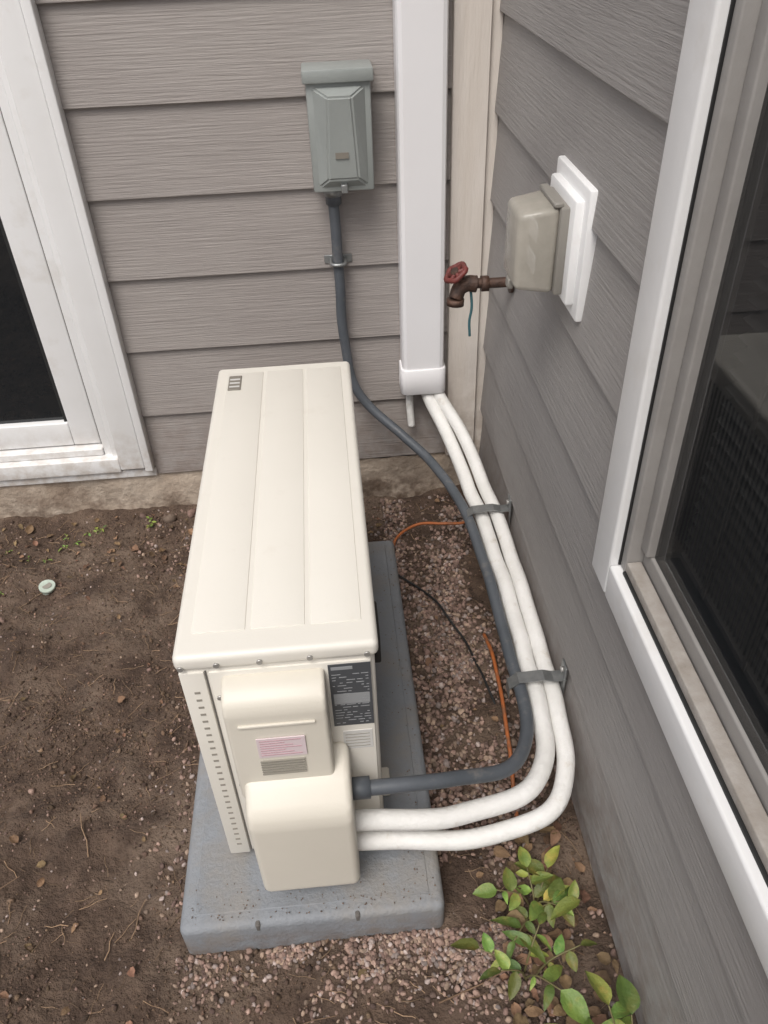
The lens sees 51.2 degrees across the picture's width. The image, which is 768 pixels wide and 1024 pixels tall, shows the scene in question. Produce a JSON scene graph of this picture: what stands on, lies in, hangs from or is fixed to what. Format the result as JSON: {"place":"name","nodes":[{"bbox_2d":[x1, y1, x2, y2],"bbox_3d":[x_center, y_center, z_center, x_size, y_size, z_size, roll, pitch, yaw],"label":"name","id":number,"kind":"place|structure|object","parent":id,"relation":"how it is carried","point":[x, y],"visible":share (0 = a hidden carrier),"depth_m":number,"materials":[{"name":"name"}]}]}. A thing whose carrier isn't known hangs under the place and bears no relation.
{"place":"outdoors","nodes":[
{"label":"outdoors","id":0,"kind":"place"},
{"bbox_2d":[0,217,67,421],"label":"door glazing bead","id":1,"kind":"object","parent":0,"point":[31,316],"depth_m":2.02,"materials":[{"name":"black rubber"}]},
{"bbox_2d":[0,420,74,449],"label":"door sash bottom","id":2,"kind":"object","parent":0,"point":[35,434],"depth_m":2.21,"materials":[{"name":"white plastic"}]},
{"bbox_2d":[0,111,100,443],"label":"door sash side","id":3,"kind":"object","parent":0,"point":[16,216],"depth_m":1.97,"materials":[{"name":"white plastic"}]},
{"bbox_2d":[0,108,101,443],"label":"door weatherstrip","id":4,"kind":"object","parent":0,"point":[48,268],"depth_m":1.93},
{"bbox_2d":[0,443,104,461],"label":"door track","id":5,"kind":"structure","parent":0,"point":[51,452],"depth_m":2.24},
{"bbox_2d":[0,466,157,486],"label":"door threshold flashing","id":6,"kind":"object","parent":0,"point":[133,473],"depth_m":2.27,"materials":[{"name":"grey metal"}]},
{"bbox_2d":[0,494,619,1023],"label":"gravel","id":7,"kind":"structure","parent":0,"point":[464,664],"depth_m":1.62,"materials":[{"name":"grey gravel"}]},
{"bbox_2d":[0,483,637,1023],"bbox_3d":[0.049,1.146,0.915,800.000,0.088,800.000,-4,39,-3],"label":"ground","id":8,"kind":"structure","parent":0,"point":[60,847],"depth_m":1.61,"materials":[{"name":"soil"}]},
{"bbox_2d":[39,580,55,594],"bbox_3d":[-0.893,0.205,2.134,0.043,0.033,0.043,-4,39,-3],"label":"white pipe cap","id":9,"kind":"object","parent":8,"relation":"on","point":[46,587],"visible":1,"depth_m":2.12,"materials":[{"name":"white plastic"}]},
{"bbox_2d":[58,534,80,551],"bbox_3d":[-0.888,0.088,2.281,0.061,0.021,0.068,-4,39,-3],"label":"weed","id":10,"kind":"object","parent":8,"relation":"on","point":[67,545],"visible":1,"depth_m":2.27,"materials":[{"name":"green plant"}]},
{"bbox_2d":[84,525,106,535],"bbox_3d":[-0.830,0.056,2.311,0.069,0.020,0.034,-16,41,-16],"label":"weed","id":11,"kind":"object","parent":8,"relation":"on","point":[96,530],"visible":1,"depth_m":2.31,"materials":[{"name":"green plant"}]},
{"bbox_2d":[146,516,155,528],"bbox_3d":[-0.672,0.035,2.314,0.031,0.024,0.053,-4,39,-3],"label":"weed","id":12,"kind":"object","parent":8,"relation":"on","point":[150,524],"visible":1,"depth_m":2.31,"materials":[{"name":"green plant"}]},
{"bbox_2d":[0,452,475,518],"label":"foundation","id":13,"kind":"object","parent":8,"relation":"on","point":[402,476],"visible":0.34,"depth_m":2.34,"materials":[{"name":"concrete"}]},
{"bbox_2d":[0,501,606,1023],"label":"twigs","id":14,"kind":"object","parent":8,"relation":"on","point":[192,761],"visible":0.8,"depth_m":1.59,"materials":[{"name":"brown wood"}]},
{"bbox_2d":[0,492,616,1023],"bbox_3d":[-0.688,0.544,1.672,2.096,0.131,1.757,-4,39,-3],"label":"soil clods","id":15,"kind":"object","parent":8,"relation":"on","point":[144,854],"visible":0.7,"depth_m":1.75,"materials":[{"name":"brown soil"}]},
{"bbox_2d":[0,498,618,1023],"bbox_3d":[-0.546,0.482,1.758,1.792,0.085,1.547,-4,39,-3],"label":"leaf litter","id":16,"kind":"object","parent":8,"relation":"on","point":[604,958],"visible":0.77,"depth_m":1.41,"materials":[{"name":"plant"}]},
{"bbox_2d":[180,540,444,954],"bbox_3d":[-0.159,0.431,1.775,0.455,0.112,0.978,-4,39,-3],"label":"equipment pad","id":17,"kind":"object","parent":8,"relation":"on","point":[215,866],"visible":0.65,"depth_m":1.41,"materials":[{"name":"grey concrete"}]},
{"bbox_2d":[172,361,389,891],"bbox_3d":[-0.173,0.175,1.564,0.314,0.552,0.928,-4,39,-3],"label":"heat pump outdoor unit","id":18,"kind":"object","parent":17,"relation":"on","point":[276,656],"visible":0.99,"depth_m":1.23,"materials":[{"name":"beige paint"}]},
{"bbox_2d":[355,392,574,850],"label":"refrigerant pipes","id":19,"kind":"object","parent":18,"relation":"attached to","point":[541,678],"visible":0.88,"depth_m":1.49,"materials":[{"name":"white plastic"}]},
{"bbox_2d":[377,453,430,457],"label":"wall","id":20,"kind":"structure","parent":8,"relation":"on","point":[394,456],"depth_m":2.35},
{"bbox_2d":[398,574,495,703],"bbox_3d":[0.173,0.315,1.931,0.066,0.033,0.566,-18,41,-18],"label":"black cable","id":21,"kind":"object","parent":8,"relation":"on","point":[456,629],"visible":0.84,"depth_m":1.98,"materials":[{"name":"rubber"}]},
{"bbox_2d":[393,521,518,816],"bbox_3d":[0.164,0.308,1.899,0.255,0.081,0.927,-4,39,-3],"label":"orange wire","id":22,"kind":"object","parent":8,"relation":"on","point":[507,733],"visible":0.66,"depth_m":1.78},
{"bbox_2d":[450,912,596,1023],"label":"leafy plant","id":23,"kind":"object","parent":8,"relation":"on","point":[574,1004],"visible":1,"depth_m":1.32,"materials":[{"name":"green plant"}]},
{"bbox_2d":[473,845,580,963],"bbox_3d":[0.248,0.695,1.415,0.184,0.096,0.204,-4,39,-3],"label":"leafy plant","id":24,"kind":"object","parent":8,"relation":"on","point":[556,891],"visible":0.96,"depth_m":1.41,"materials":[{"name":"green plant"}]},
{"bbox_2d":[548,971,640,1023],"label":"leafy plant","id":25,"kind":"object","parent":8,"relation":"on","point":[627,1003],"visible":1,"depth_m":1.21,"materials":[{"name":"green plant"}]},
{"bbox_2d":[586,849,606,917],"bbox_3d":[0.546,1.519,0.572,0.101,0.228,4.920,-4,39,-3],"label":"foundation","id":26,"kind":"object","parent":8,"relation":"on","point":[595,883],"depth_m":1.48,"materials":[{"name":"concrete"}]},
{"bbox_2d":[479,0,767,1023],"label":"siding","id":27,"kind":"object","parent":8,"relation":"on","point":[585,88],"visible":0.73,"depth_m":1.25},
{"bbox_2d":[35,0,451,473],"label":"back siding","id":28,"kind":"object","parent":27,"relation":"attached to","point":[187,123],"visible":0.57,"depth_m":1.85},
{"bbox_2d":[0,229,63,423],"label":"door glass","id":29,"kind":"object","parent":28,"relation":"attached to","point":[27,393],"visible":1,"depth_m":2.10,"materials":[{"name":"black glass"}]},
{"bbox_2d":[0,77,111,453],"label":"door frame step","id":30,"kind":"object","parent":28,"relation":"attached to","point":[23,168],"depth_m":1.90,"materials":[{"name":"white plastic"}]},
{"bbox_2d":[0,55,116,455],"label":"door frame side","id":31,"kind":"object","parent":28,"relation":"attached to","point":[10,100],"depth_m":1.87,"materials":[{"name":"white plastic"}]},
{"bbox_2d":[0,453,121,480],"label":"door trim bottom","id":32,"kind":"structure","parent":28,"relation":"attached to","point":[62,467],"depth_m":2.24,"materials":[{"name":"white plastic"}]},
{"bbox_2d":[0,0,144,469],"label":"door trim side","id":33,"kind":"structure","parent":28,"relation":"attached to","point":[23,76],"depth_m":1.82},
{"bbox_2d":[20,0,154,470],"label":"door trim","id":34,"kind":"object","parent":28,"relation":"attached to","point":[43,60],"depth_m":1.81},
{"bbox_2d":[301,59,373,192],"bbox_3d":[-0.093,-0.819,1.718,0.146,0.243,0.112,-4,39,-3],"label":"electrical disconnect box","id":35,"kind":"object","parent":28,"relation":"attached to","point":[338,101],"visible":1,"depth_m":1.67,"materials":[{"name":"grey paint"}]},
{"bbox_2d":[392,0,448,395],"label":"line set cover","id":36,"kind":"object","parent":28,"relation":"attached to","point":[420,36],"visible":1,"depth_m":1.80,"materials":[{"name":"white plastic"}]},
{"bbox_2d":[324,191,533,800],"bbox_3d":[0.054,-0.123,1.586,0.366,0.720,1.205,-4,39,-3],"label":"electrical conduit","id":37,"kind":"object","parent":28,"relation":"attached to","point":[363,787],"visible":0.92,"depth_m":1.71,"materials":[{"name":"grey plastic"}]},
{"bbox_2d":[445,0,492,454],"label":"corner trim","id":38,"kind":"structure","parent":28,"relation":"attached to","point":[471,36],"depth_m":1.84,"materials":[{"name":"beige paint"}]},
{"bbox_2d":[474,0,503,453],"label":"corner caulk","id":39,"kind":"object","parent":28,"relation":"attached to","point":[497,32],"depth_m":1.88,"materials":[{"name":"beige paint"}]},
{"bbox_2d":[444,261,513,336],"bbox_3d":[0.204,-0.461,1.749,0.150,0.169,0.059,-4,39,-3],"label":"outdoor faucet","id":40,"kind":"object","parent":27,"relation":"attached to","point":[458,279],"visible":0.94,"depth_m":1.72,"materials":[{"name":"brown metal"}]},
{"bbox_2d":[504,155,597,321],"bbox_3d":[0.256,-0.435,1.283,0.113,0.203,0.190,-4,39,-3],"label":"outdoor electrical outlet","id":41,"kind":"object","parent":27,"relation":"attached to","point":[551,239],"visible":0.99,"depth_m":1.24,"materials":[{"name":"white vinyl"},{"name":"opaque beige-gray plastic"}]},
{"bbox_2d":[592,0,730,591],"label":"window trim","id":42,"kind":"structure","parent":27,"relation":"attached to","point":[705,27],"depth_m":0.90,"materials":[{"name":"white plastic"}]},
{"bbox_2d":[605,565,767,977],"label":"window trim bottom","id":43,"kind":"structure","parent":27,"relation":"attached to","point":[746,883],"depth_m":0.92,"materials":[{"name":"white plastic"}]},
{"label":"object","id":44,"kind":"object","parent":8,"relation":"on","visible":0},
{"bbox_2d":[655,84,767,774],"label":"window glass","id":45,"kind":"object","parent":44,"relation":"on","point":[711,556],"visible":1,"depth_m":0.86,"materials":[{"name":"black glass"}]},
{"bbox_2d":[618,0,735,564],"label":"window jamb gasket","id":46,"kind":"object","parent":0,"point":[712,103],"depth_m":0.88,"materials":[{"name":"rubber"}]},
{"bbox_2d":[621,0,761,570],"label":"window frame","id":47,"kind":"object","parent":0,"point":[746,13],"visible":0.47,"depth_m":0.86,"materials":[{"name":"white plastic"}]},
{"bbox_2d":[623,571,767,886],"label":"window sill gasket","id":48,"kind":"object","parent":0,"point":[760,865],"depth_m":0.92,"materials":[{"name":"black rubber"}]},
{"bbox_2d":[626,562,767,873],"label":"window frame sill","id":49,"kind":"structure","parent":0,"point":[746,800],"depth_m":0.93,"materials":[{"name":"beige plastic"}]},
{"bbox_2d":[641,0,767,557],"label":"window sash","id":50,"kind":"object","parent":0,"point":[749,112],"depth_m":0.85,"materials":[{"name":"white plastic"}]},
{"bbox_2d":[643,556,767,815],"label":"window sash bottom","id":51,"kind":"object","parent":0,"point":[740,742],"depth_m":0.94,"materials":[{"name":"beige plastic"}]}
]}

